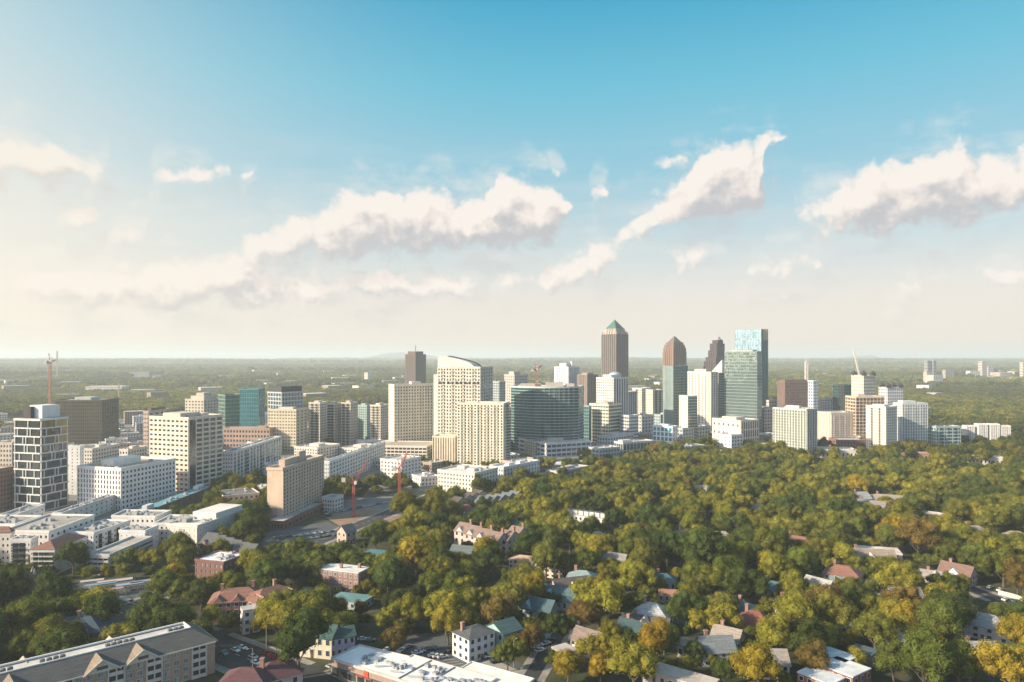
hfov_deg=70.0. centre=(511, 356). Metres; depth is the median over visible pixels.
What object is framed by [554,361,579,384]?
white ribbed tower
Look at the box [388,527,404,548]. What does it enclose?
broadleaf tree
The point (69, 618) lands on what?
brick cottage annex
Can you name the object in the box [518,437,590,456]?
office podium
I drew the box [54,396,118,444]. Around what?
glass block
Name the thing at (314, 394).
house
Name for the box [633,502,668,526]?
broadleaf tree
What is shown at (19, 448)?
window
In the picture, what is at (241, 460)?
blue striped block
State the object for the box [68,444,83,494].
white slab tower
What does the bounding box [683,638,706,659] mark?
broadleaf tree
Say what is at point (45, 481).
window
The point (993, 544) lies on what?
broadleaf tree
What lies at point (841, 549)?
broadleaf tree
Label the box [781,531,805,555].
blue red house
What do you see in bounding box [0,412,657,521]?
city block
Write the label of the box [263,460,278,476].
building
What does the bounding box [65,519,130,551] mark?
white apartment wing
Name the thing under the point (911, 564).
broadleaf tree
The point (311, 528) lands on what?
parking lot
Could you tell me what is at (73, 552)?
broadleaf tree
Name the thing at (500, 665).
parking lot
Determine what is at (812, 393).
pale blue slab
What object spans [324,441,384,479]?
bay midrise
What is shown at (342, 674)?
shop window
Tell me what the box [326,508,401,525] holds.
bare lot
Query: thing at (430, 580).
broadleaf tree
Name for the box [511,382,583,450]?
curved glass office
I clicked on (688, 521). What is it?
broadleaf tree
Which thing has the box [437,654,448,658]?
parked car
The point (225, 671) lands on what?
pavement
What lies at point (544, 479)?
broadleaf tree
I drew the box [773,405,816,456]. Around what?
green balcony condo
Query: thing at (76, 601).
broadleaf tree
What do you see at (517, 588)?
broadleaf tree
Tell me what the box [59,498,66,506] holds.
window
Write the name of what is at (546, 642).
parked car
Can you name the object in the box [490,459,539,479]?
cream midrise
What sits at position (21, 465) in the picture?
window
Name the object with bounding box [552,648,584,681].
broadleaf tree
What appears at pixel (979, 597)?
pavement
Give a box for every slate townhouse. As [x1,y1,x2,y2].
[197,532,221,553]
[205,534,228,546]
[221,537,235,540]
[228,539,244,545]
[231,541,250,551]
[239,542,264,552]
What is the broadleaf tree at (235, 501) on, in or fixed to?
on the ground
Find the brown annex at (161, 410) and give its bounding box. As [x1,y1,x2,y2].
[143,406,169,449]
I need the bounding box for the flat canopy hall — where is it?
[541,459,590,468]
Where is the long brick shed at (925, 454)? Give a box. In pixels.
[900,451,929,459]
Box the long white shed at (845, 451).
[816,446,857,457]
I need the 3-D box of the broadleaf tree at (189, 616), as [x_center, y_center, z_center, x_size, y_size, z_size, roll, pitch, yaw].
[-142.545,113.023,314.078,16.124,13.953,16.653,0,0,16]
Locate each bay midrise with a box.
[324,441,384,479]
[380,454,420,477]
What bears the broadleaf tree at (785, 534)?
on the ground
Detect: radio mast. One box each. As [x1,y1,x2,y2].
[56,351,57,375]
[805,359,807,379]
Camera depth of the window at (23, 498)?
569.32 m
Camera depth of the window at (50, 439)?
572.81 m
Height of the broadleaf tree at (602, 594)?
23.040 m
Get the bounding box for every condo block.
[308,400,327,442]
[326,401,340,444]
[341,400,357,445]
[358,403,370,438]
[370,403,388,439]
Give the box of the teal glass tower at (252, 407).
[239,388,264,426]
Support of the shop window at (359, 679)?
in the shop row at (356, 663)
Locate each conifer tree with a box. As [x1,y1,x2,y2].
[856,632,869,646]
[868,636,877,648]
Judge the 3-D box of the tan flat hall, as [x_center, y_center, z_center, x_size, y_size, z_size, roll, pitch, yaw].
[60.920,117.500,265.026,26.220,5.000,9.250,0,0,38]
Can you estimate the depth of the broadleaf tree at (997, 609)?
316.73 m
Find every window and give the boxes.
[16,420,27,427]
[16,437,21,443]
[16,445,23,451]
[16,470,21,476]
[16,478,23,484]
[18,429,26,435]
[18,462,26,468]
[18,495,26,501]
[20,453,31,460]
[20,486,31,493]
[27,437,33,443]
[27,470,33,477]
[28,446,34,452]
[28,479,34,485]
[29,421,39,427]
[31,429,39,435]
[31,462,39,469]
[31,495,39,502]
[34,454,39,460]
[34,487,39,493]
[35,438,39,444]
[35,471,39,477]
[42,420,54,427]
[42,445,48,452]
[42,453,50,460]
[42,478,48,485]
[42,486,50,493]
[45,436,53,443]
[45,469,53,476]
[45,501,53,509]
[47,427,59,434]
[47,460,59,467]
[47,492,59,500]
[54,443,61,450]
[54,475,61,482]
[56,419,66,425]
[56,451,62,458]
[56,483,62,490]
[59,434,66,441]
[59,466,66,473]
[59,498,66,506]
[61,426,66,433]
[61,458,66,465]
[61,490,66,497]
[87,675,92,680]
[97,672,103,677]
[127,672,132,678]
[137,669,142,675]
[164,662,169,668]
[164,671,169,676]
[183,657,188,663]
[183,665,188,671]
[183,674,188,679]
[325,650,329,656]
[332,668,338,676]
[340,671,346,678]
[349,674,355,681]
[357,676,363,681]
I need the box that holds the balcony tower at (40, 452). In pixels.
[13,404,68,510]
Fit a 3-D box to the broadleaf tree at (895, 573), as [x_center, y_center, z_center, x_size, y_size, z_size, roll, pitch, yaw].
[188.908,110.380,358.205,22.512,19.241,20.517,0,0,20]
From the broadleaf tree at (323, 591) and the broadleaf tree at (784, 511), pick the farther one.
the broadleaf tree at (784, 511)
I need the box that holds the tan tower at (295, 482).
[266,450,323,516]
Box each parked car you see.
[218,650,228,655]
[230,647,240,652]
[237,644,246,649]
[248,653,258,659]
[250,659,259,665]
[261,650,271,655]
[269,654,278,659]
[357,636,366,640]
[365,637,375,641]
[396,647,404,652]
[403,644,412,648]
[411,649,422,653]
[423,646,434,651]
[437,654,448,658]
[444,648,451,653]
[490,658,500,663]
[534,647,545,652]
[541,640,551,645]
[546,637,556,640]
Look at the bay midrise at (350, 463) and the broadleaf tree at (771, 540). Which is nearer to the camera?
the broadleaf tree at (771, 540)
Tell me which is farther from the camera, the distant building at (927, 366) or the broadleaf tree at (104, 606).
the distant building at (927, 366)
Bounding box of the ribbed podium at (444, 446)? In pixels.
[432,434,456,464]
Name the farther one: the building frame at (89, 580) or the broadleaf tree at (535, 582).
the building frame at (89, 580)
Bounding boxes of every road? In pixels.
[71,583,345,681]
[132,536,317,604]
[308,495,424,544]
[524,617,565,681]
[969,586,1012,603]
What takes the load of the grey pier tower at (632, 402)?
on the ground
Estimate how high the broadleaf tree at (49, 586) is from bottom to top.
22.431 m
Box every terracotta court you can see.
[207,580,261,622]
[245,578,299,604]
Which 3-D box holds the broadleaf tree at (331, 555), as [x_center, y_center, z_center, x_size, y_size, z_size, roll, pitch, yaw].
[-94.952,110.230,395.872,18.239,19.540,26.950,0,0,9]
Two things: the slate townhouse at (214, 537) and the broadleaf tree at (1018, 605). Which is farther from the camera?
the slate townhouse at (214, 537)
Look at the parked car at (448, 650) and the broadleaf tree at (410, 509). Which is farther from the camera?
the broadleaf tree at (410, 509)
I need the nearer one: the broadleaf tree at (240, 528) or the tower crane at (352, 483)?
the broadleaf tree at (240, 528)
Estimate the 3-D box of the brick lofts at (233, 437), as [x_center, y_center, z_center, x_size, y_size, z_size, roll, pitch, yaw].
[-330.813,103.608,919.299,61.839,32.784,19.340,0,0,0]
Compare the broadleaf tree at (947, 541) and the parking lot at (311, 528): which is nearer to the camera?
the broadleaf tree at (947, 541)
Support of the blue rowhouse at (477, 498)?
on the ground
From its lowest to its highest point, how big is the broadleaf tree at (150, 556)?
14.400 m
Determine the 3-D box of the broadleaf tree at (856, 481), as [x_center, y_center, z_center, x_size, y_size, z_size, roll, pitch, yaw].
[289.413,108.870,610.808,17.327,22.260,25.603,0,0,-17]
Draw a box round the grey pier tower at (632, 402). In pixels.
[628,391,636,413]
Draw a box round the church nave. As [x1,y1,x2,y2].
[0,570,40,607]
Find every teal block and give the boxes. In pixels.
[679,395,697,439]
[832,384,850,410]
[928,425,960,445]
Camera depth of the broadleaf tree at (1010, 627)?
288.81 m
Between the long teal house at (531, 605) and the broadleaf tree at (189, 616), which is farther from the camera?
the long teal house at (531, 605)
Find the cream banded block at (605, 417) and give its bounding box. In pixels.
[589,402,621,441]
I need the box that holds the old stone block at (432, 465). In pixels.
[421,459,448,471]
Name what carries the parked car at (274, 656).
on the road at (231, 659)
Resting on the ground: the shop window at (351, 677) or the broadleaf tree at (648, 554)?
the broadleaf tree at (648, 554)
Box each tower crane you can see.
[43,353,55,403]
[341,460,368,516]
[392,453,407,491]
[531,364,541,385]
[853,350,860,374]
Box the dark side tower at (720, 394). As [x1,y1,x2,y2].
[718,372,723,416]
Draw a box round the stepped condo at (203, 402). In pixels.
[185,392,217,413]
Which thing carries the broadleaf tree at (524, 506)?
on the ground
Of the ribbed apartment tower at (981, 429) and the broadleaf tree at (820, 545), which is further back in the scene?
the ribbed apartment tower at (981, 429)
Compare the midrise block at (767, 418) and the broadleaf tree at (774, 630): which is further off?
the midrise block at (767, 418)
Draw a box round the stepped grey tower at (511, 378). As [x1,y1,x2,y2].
[504,371,527,405]
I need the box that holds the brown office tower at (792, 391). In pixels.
[777,379,807,407]
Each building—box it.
[0,412,7,421]
[0,432,13,440]
[0,622,217,681]
[1,425,13,432]
[80,444,96,447]
[105,437,127,442]
[107,441,130,448]
[119,422,124,428]
[121,429,132,431]
[121,432,138,438]
[124,410,143,424]
[127,439,140,441]
[130,440,142,445]
[133,414,142,426]
[135,422,142,434]
[219,487,259,501]
[257,483,266,489]
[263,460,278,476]
[265,413,267,422]
[335,592,373,609]
[356,438,381,443]
[364,372,371,378]
[412,472,437,486]
[510,452,519,458]
[525,439,548,455]
[531,455,556,459]
[638,431,650,438]
[647,433,652,439]
[683,443,705,448]
[759,432,772,441]
[923,372,932,381]
[924,361,930,371]
[927,375,942,380]
[931,361,935,374]
[941,370,953,382]
[966,371,978,376]
[978,361,986,376]
[987,367,992,376]
[990,372,1009,376]
[1020,362,1023,376]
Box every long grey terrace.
[0,504,44,515]
[52,494,113,516]
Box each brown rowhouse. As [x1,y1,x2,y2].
[449,496,468,503]
[460,494,474,507]
[465,491,479,498]
[472,489,488,495]
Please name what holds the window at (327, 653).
in the cream gable house at (323, 649)
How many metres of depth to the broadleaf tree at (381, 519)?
464.90 m
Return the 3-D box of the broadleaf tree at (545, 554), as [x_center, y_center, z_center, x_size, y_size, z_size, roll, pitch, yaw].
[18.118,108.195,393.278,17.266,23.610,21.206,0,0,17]
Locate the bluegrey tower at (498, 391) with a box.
[493,381,505,401]
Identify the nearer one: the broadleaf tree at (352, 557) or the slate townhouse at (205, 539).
the broadleaf tree at (352, 557)
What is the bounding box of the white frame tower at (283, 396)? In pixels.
[267,385,302,408]
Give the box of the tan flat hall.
[642,662,719,681]
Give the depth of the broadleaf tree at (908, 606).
305.02 m
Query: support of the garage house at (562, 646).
on the ground
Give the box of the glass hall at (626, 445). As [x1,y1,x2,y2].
[614,439,653,455]
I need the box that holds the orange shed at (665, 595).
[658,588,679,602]
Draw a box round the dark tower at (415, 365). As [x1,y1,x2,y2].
[405,345,425,383]
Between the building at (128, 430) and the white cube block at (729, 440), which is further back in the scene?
the building at (128, 430)
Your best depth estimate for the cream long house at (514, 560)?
402.79 m
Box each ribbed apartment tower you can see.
[961,425,975,440]
[974,423,987,437]
[986,423,999,440]
[1000,425,1010,436]
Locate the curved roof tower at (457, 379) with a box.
[434,356,492,434]
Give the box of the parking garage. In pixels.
[87,535,152,574]
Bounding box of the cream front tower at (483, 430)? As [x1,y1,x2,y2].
[457,401,510,464]
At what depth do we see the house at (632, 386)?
2376.00 m
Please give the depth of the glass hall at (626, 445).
873.91 m
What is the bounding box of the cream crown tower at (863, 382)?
[851,370,875,395]
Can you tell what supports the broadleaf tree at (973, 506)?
on the ground
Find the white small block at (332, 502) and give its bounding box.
[322,494,343,510]
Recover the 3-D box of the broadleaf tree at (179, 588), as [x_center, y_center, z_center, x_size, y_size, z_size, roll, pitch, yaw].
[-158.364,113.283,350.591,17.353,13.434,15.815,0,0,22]
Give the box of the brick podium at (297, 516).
[266,501,322,529]
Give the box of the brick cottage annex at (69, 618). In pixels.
[64,616,83,621]
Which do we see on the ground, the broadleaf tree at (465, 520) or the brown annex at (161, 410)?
the broadleaf tree at (465, 520)
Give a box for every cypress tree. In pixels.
[0,647,4,662]
[4,652,8,663]
[9,653,13,661]
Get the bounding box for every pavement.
[77,583,349,681]
[129,532,328,601]
[320,494,424,544]
[518,621,579,681]
[969,585,1011,603]
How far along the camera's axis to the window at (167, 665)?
265.66 m
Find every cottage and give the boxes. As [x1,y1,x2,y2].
[76,610,114,641]
[738,594,755,613]
[937,558,978,586]
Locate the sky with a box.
[0,0,1023,357]
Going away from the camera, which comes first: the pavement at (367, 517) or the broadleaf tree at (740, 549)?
the broadleaf tree at (740, 549)
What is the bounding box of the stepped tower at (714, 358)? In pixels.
[704,337,724,370]
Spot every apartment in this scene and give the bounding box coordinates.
[194,550,244,578]
[317,563,369,593]
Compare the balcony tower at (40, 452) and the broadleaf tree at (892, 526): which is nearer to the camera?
the broadleaf tree at (892, 526)
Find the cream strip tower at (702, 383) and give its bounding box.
[687,366,717,430]
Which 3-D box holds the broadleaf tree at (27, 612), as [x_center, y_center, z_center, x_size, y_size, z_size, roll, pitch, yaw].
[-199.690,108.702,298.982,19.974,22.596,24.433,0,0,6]
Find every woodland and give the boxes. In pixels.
[0,357,1023,387]
[0,385,1023,466]
[0,433,1023,681]
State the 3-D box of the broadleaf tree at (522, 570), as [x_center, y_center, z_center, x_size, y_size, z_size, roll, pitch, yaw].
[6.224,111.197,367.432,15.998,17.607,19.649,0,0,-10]
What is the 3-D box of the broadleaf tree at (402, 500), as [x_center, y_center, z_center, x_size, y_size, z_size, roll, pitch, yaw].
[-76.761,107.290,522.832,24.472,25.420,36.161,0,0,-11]
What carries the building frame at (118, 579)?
on the ground
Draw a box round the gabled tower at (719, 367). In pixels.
[712,360,723,371]
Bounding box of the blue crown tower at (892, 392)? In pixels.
[878,382,903,405]
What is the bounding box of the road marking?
[114,598,344,681]
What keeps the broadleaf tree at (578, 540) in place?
on the ground
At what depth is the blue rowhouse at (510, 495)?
585.46 m
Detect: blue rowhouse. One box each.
[474,495,490,507]
[486,494,499,507]
[494,493,506,500]
[501,492,514,499]
[509,490,522,497]
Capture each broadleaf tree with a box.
[0,562,38,571]
[0,563,34,606]
[0,594,53,633]
[0,600,22,634]
[3,627,37,657]
[27,612,87,652]
[29,617,74,631]
[30,570,73,603]
[34,626,91,655]
[44,596,81,621]
[52,540,90,574]
[57,595,82,609]
[67,587,89,599]
[79,584,121,611]
[81,592,120,620]
[81,633,95,642]
[93,622,138,642]
[111,546,137,565]
[124,587,178,620]
[126,607,186,631]
[133,547,165,565]
[145,567,178,597]
[159,529,194,551]
[165,541,199,566]
[166,578,190,603]
[167,562,188,580]
[176,601,196,622]
[179,502,210,514]
[184,577,217,610]
[188,619,214,635]
[195,578,222,602]
[199,603,221,627]
[204,536,232,552]
[222,570,246,587]
[228,519,249,539]
[230,498,250,503]
[235,503,262,520]
[236,498,250,507]
[236,547,264,568]
[241,508,269,531]
[244,554,270,586]
[245,557,288,587]
[250,499,271,514]
[253,595,297,632]
[254,585,296,630]
[262,541,284,554]
[268,547,285,562]
[273,604,332,666]
[280,557,312,583]
[281,536,317,559]
[286,583,335,611]
[292,547,312,579]
[300,594,333,622]
[302,549,328,574]
[322,539,357,562]
[323,541,352,553]
[327,595,348,614]
[331,611,359,625]
[338,548,376,565]
[358,520,387,548]
[367,552,407,588]
[369,518,389,544]
[372,553,402,591]
[374,603,402,630]
[377,622,406,651]
[385,524,400,546]
[388,490,420,512]
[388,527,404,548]
[388,588,413,616]
[392,513,427,528]
[394,591,424,631]
[397,527,432,543]
[397,533,433,579]
[403,502,422,515]
[415,510,427,518]
[415,525,428,533]
[416,568,444,593]
[417,554,458,590]
[420,587,473,634]
[421,488,454,513]
[423,512,446,529]
[424,542,452,562]
[426,528,448,546]
[430,595,472,644]
[439,571,463,588]
[439,581,461,592]
[446,568,466,578]
[454,574,478,592]
[455,519,474,526]
[456,557,482,576]
[461,586,493,607]
[465,610,486,625]
[466,503,489,518]
[469,544,503,579]
[471,512,490,526]
[473,535,500,570]
[479,590,519,623]
[483,518,507,531]
[487,504,516,527]
[490,579,528,604]
[490,642,522,670]
[494,577,507,585]
[505,498,533,516]
[508,558,536,581]
[510,528,543,555]
[517,519,539,530]
[518,622,545,654]
[522,568,545,596]
[527,483,556,494]
[530,534,560,579]
[531,495,559,516]
[532,474,550,487]
[533,508,554,526]
[537,522,556,538]
[539,612,578,643]
[542,526,567,547]
[543,507,570,528]
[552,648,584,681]
[557,488,577,504]
[557,514,584,551]
[566,597,602,626]
[567,577,626,626]
[569,531,592,545]
[573,546,599,570]
[573,631,617,673]
[574,545,603,570]
[575,498,606,511]
[580,574,593,592]
[583,533,615,563]
[588,651,609,681]
[591,575,623,612]
[597,561,616,579]
[599,533,618,549]
[602,507,627,526]
[603,635,660,681]
[616,528,631,542]
[616,559,645,589]
[617,534,638,557]
[617,562,657,589]
[625,525,661,539]
[626,536,664,569]
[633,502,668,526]
[635,529,687,572]
[636,615,670,654]
[643,482,662,497]
[652,518,674,533]
[656,620,680,655]
[662,589,708,622]
[669,554,685,566]
[671,504,687,529]
[677,575,711,595]
[678,497,706,509]
[679,511,699,529]
[680,523,732,565]
[680,558,708,582]
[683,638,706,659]
[684,502,705,513]
[684,502,706,524]
[687,602,745,631]
[697,562,729,591]
[703,492,736,509]
[707,590,741,611]
[710,656,736,681]
[711,553,747,592]
[712,499,736,516]
[717,564,771,600]
[720,510,753,531]
[722,486,745,498]
[723,533,741,545]
[723,541,755,563]
[727,649,743,677]
[728,640,782,681]
[731,521,756,542]
[735,506,767,518]
[741,539,763,569]
[750,515,771,529]
[753,524,786,553]
[755,549,772,578]
[756,503,776,517]
[756,608,790,647]
[760,551,794,580]
[761,515,791,530]
[768,526,798,549]
[770,495,794,509]
[772,583,818,621]
[773,580,802,596]
[774,505,792,519]
[779,566,806,589]
[782,616,828,651]
[783,612,802,629]
[784,482,814,492]
[784,543,818,576]
[787,488,817,513]
[787,517,814,536]
[791,515,818,528]
[792,495,818,511]
[794,638,831,669]
[800,536,833,565]
[801,583,847,623]
[802,504,823,515]
[803,582,821,591]
[804,531,831,540]
[806,480,818,493]
[810,589,859,627]
[814,478,845,495]
[817,514,851,534]
[820,620,838,646]
[823,496,863,513]
[826,526,855,559]
[831,540,855,562]
[836,509,865,522]
[838,581,877,607]
[843,515,868,536]
[847,473,871,491]
[847,645,868,664]
[849,606,900,647]
[853,507,879,523]
[856,594,884,613]
[868,522,889,544]
[868,553,897,571]
[872,560,923,586]
[872,637,906,681]
[874,521,901,545]
[874,523,903,546]
[876,597,912,630]
[880,514,906,526]
[880,583,922,608]
[888,501,915,518]
[890,559,921,577]
[891,598,919,630]
[893,500,916,511]
[893,515,942,561]
[896,512,939,531]
[897,623,958,681]
[898,527,914,552]
[899,493,928,510]
[911,596,964,636]
[915,584,981,635]
[916,479,937,492]
[920,583,936,593]
[922,580,960,599]
[927,514,940,519]
[927,598,970,643]
[929,624,947,642]
[930,544,965,563]
[933,536,961,551]
[935,478,953,492]
[935,511,966,530]
[938,529,963,546]
[942,498,970,518]
[944,574,971,600]
[945,634,981,681]
[950,523,978,542]
[959,541,988,565]
[966,501,986,518]
[966,526,994,548]
[968,476,992,488]
[968,637,1023,681]
[970,493,998,504]
[973,506,1010,529]
[975,553,997,579]
[976,545,1022,586]
[981,601,1010,616]
[984,536,1014,571]
[994,610,1023,643]
[996,496,1023,512]
[1000,506,1023,527]
[1002,555,1023,594]
[1002,598,1023,617]
[1003,530,1023,544]
[1005,642,1023,660]
[1008,539,1023,554]
[1009,502,1023,526]
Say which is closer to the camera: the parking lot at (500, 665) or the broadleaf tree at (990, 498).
the parking lot at (500, 665)
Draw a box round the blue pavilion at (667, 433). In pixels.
[652,423,677,442]
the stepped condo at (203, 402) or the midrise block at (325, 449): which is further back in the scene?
the stepped condo at (203, 402)
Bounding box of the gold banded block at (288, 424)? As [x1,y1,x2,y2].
[267,406,307,451]
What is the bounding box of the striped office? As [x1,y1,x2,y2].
[149,411,222,490]
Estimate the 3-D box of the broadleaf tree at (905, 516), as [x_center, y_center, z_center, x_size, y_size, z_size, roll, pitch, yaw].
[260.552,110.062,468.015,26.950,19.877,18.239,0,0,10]
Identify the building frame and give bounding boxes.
[78,578,105,587]
[82,581,118,589]
[95,576,134,586]
[108,586,125,594]
[114,581,145,592]
[129,579,150,590]
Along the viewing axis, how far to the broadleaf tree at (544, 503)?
499.91 m
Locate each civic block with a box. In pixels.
[588,445,619,458]
[712,416,758,440]
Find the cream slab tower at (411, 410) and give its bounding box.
[389,381,433,441]
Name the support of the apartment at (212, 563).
on the ground
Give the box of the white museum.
[166,503,243,549]
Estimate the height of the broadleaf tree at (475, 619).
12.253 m
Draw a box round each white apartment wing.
[0,515,41,526]
[0,526,15,563]
[9,535,38,564]
[11,514,94,544]
[29,533,86,575]
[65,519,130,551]
[111,509,171,524]
[118,524,158,548]
[153,514,207,545]
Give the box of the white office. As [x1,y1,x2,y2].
[77,455,175,509]
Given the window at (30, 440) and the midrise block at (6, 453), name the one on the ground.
the midrise block at (6, 453)
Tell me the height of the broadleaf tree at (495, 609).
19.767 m
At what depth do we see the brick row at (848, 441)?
929.15 m
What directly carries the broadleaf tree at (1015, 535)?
on the ground
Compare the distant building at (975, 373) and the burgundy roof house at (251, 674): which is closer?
the burgundy roof house at (251, 674)
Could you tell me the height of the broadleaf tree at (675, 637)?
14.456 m
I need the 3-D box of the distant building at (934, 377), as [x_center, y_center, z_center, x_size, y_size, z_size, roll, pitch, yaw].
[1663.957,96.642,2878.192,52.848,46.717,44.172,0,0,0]
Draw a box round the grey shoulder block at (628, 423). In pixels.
[620,414,638,439]
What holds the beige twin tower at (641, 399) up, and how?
on the ground
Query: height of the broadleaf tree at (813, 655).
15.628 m
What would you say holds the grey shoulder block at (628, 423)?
on the ground
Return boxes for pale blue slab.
[808,380,817,410]
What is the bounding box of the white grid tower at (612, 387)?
[596,372,627,413]
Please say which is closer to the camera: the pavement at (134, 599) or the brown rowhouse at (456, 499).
the pavement at (134, 599)
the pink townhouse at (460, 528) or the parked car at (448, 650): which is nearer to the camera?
the parked car at (448, 650)
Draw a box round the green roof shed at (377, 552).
[364,549,385,555]
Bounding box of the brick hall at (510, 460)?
[501,457,532,462]
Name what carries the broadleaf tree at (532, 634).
on the ground
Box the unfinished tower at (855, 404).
[845,394,884,436]
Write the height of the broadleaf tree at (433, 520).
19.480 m
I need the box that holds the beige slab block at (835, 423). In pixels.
[817,411,853,439]
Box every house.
[2,385,30,388]
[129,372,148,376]
[147,392,167,396]
[198,387,221,390]
[219,657,273,681]
[240,604,259,634]
[256,659,303,681]
[300,624,339,659]
[303,393,327,396]
[322,385,344,388]
[329,624,356,655]
[336,523,356,543]
[352,385,374,388]
[450,544,474,554]
[451,621,496,662]
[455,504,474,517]
[485,616,523,649]
[509,554,566,577]
[512,519,520,525]
[516,595,560,618]
[529,578,575,611]
[548,573,586,587]
[551,643,577,654]
[565,565,598,577]
[568,625,608,658]
[600,551,629,562]
[616,613,644,635]
[621,609,671,623]
[628,385,646,388]
[631,595,673,626]
[653,568,676,590]
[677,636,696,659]
[693,485,707,492]
[695,629,736,666]
[709,619,746,650]
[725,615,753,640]
[738,603,770,640]
[748,503,762,509]
[755,575,779,598]
[759,648,791,679]
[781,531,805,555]
[797,667,845,681]
[804,574,835,591]
[818,646,856,667]
[819,656,870,681]
[821,559,864,581]
[841,544,896,567]
[854,489,872,499]
[856,496,887,508]
[857,545,902,558]
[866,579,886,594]
[870,491,902,500]
[883,587,923,610]
[916,384,932,387]
[918,566,953,583]
[921,510,942,515]
[926,392,943,394]
[957,605,1012,644]
[964,521,984,530]
[964,634,996,665]
[1001,531,1021,534]
[1007,371,1019,376]
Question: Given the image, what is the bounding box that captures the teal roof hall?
[136,484,211,509]
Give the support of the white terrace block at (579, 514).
on the ground
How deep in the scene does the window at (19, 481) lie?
569.95 m
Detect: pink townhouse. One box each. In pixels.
[453,519,473,544]
[463,522,483,542]
[473,525,493,543]
[487,528,506,549]
[500,526,519,557]
[508,523,528,552]
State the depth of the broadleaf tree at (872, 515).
495.43 m
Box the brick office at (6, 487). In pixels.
[0,465,13,510]
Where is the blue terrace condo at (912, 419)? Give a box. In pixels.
[893,400,927,441]
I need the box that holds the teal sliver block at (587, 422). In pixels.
[584,405,591,442]
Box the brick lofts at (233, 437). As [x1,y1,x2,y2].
[223,426,273,450]
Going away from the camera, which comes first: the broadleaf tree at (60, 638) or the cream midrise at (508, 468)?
the broadleaf tree at (60, 638)
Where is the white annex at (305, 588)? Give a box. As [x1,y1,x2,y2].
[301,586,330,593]
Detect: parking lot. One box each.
[88,576,154,598]
[260,522,357,546]
[326,496,394,515]
[399,633,522,668]
[482,658,518,672]
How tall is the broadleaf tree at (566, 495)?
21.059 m
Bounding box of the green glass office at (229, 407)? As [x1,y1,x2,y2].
[218,394,239,426]
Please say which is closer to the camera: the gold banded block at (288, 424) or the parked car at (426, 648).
the parked car at (426, 648)
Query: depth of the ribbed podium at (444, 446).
812.68 m
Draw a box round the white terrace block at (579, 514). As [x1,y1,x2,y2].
[568,508,611,533]
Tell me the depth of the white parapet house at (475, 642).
290.13 m
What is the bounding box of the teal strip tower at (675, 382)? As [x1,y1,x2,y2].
[663,366,687,426]
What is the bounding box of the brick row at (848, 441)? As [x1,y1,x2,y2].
[828,437,865,447]
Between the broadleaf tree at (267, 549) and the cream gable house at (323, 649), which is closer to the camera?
the cream gable house at (323, 649)
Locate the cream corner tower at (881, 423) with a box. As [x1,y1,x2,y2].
[866,404,896,448]
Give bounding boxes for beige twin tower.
[632,387,650,413]
[646,389,662,413]
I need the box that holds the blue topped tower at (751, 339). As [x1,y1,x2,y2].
[735,329,767,407]
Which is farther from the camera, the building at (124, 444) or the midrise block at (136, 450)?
the building at (124, 444)
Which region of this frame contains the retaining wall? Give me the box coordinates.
[998,590,1021,600]
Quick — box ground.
[0,352,1023,681]
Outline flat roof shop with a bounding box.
[461,661,533,681]
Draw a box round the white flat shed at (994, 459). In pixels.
[967,455,1003,464]
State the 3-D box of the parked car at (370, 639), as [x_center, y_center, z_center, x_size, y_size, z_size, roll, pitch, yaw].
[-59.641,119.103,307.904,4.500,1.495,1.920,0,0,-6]
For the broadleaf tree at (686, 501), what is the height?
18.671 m
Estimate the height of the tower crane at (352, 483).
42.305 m
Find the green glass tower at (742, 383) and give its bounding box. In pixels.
[724,350,761,432]
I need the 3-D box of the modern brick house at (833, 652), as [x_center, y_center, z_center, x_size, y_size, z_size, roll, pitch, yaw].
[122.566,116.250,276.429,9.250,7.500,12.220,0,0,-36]
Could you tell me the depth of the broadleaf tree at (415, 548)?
387.69 m
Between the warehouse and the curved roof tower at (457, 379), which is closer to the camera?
the curved roof tower at (457, 379)
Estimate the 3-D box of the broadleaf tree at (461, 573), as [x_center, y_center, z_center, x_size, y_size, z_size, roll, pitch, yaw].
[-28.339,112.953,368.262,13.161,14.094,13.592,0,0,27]
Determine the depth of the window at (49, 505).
572.81 m
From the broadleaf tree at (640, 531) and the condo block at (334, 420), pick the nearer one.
the broadleaf tree at (640, 531)
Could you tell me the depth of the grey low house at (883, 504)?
560.93 m
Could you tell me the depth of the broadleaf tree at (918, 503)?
521.97 m
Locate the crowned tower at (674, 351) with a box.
[662,336,686,388]
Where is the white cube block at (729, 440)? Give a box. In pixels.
[716,432,742,448]
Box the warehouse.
[85,386,128,389]
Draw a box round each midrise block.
[0,439,13,465]
[84,443,119,463]
[119,445,146,456]
[247,439,281,452]
[294,442,339,458]
[339,443,370,454]
[375,456,389,467]
[510,406,510,449]
[546,464,588,475]
[597,432,633,445]
[637,413,653,432]
[654,412,662,424]
[678,425,709,440]
[762,407,772,431]
[765,398,776,407]
[819,397,832,410]
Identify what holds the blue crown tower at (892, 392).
on the ground
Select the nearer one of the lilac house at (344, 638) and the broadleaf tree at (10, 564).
the lilac house at (344, 638)
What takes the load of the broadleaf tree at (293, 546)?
on the ground
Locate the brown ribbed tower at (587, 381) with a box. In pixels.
[577,373,597,404]
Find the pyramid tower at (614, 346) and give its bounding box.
[601,319,628,387]
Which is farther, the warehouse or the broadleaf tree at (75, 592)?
the warehouse
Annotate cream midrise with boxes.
[437,464,497,491]
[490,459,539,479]
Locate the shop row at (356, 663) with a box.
[330,644,496,681]
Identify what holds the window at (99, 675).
in the apartment building at (180, 652)
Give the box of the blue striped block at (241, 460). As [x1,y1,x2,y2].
[223,436,280,477]

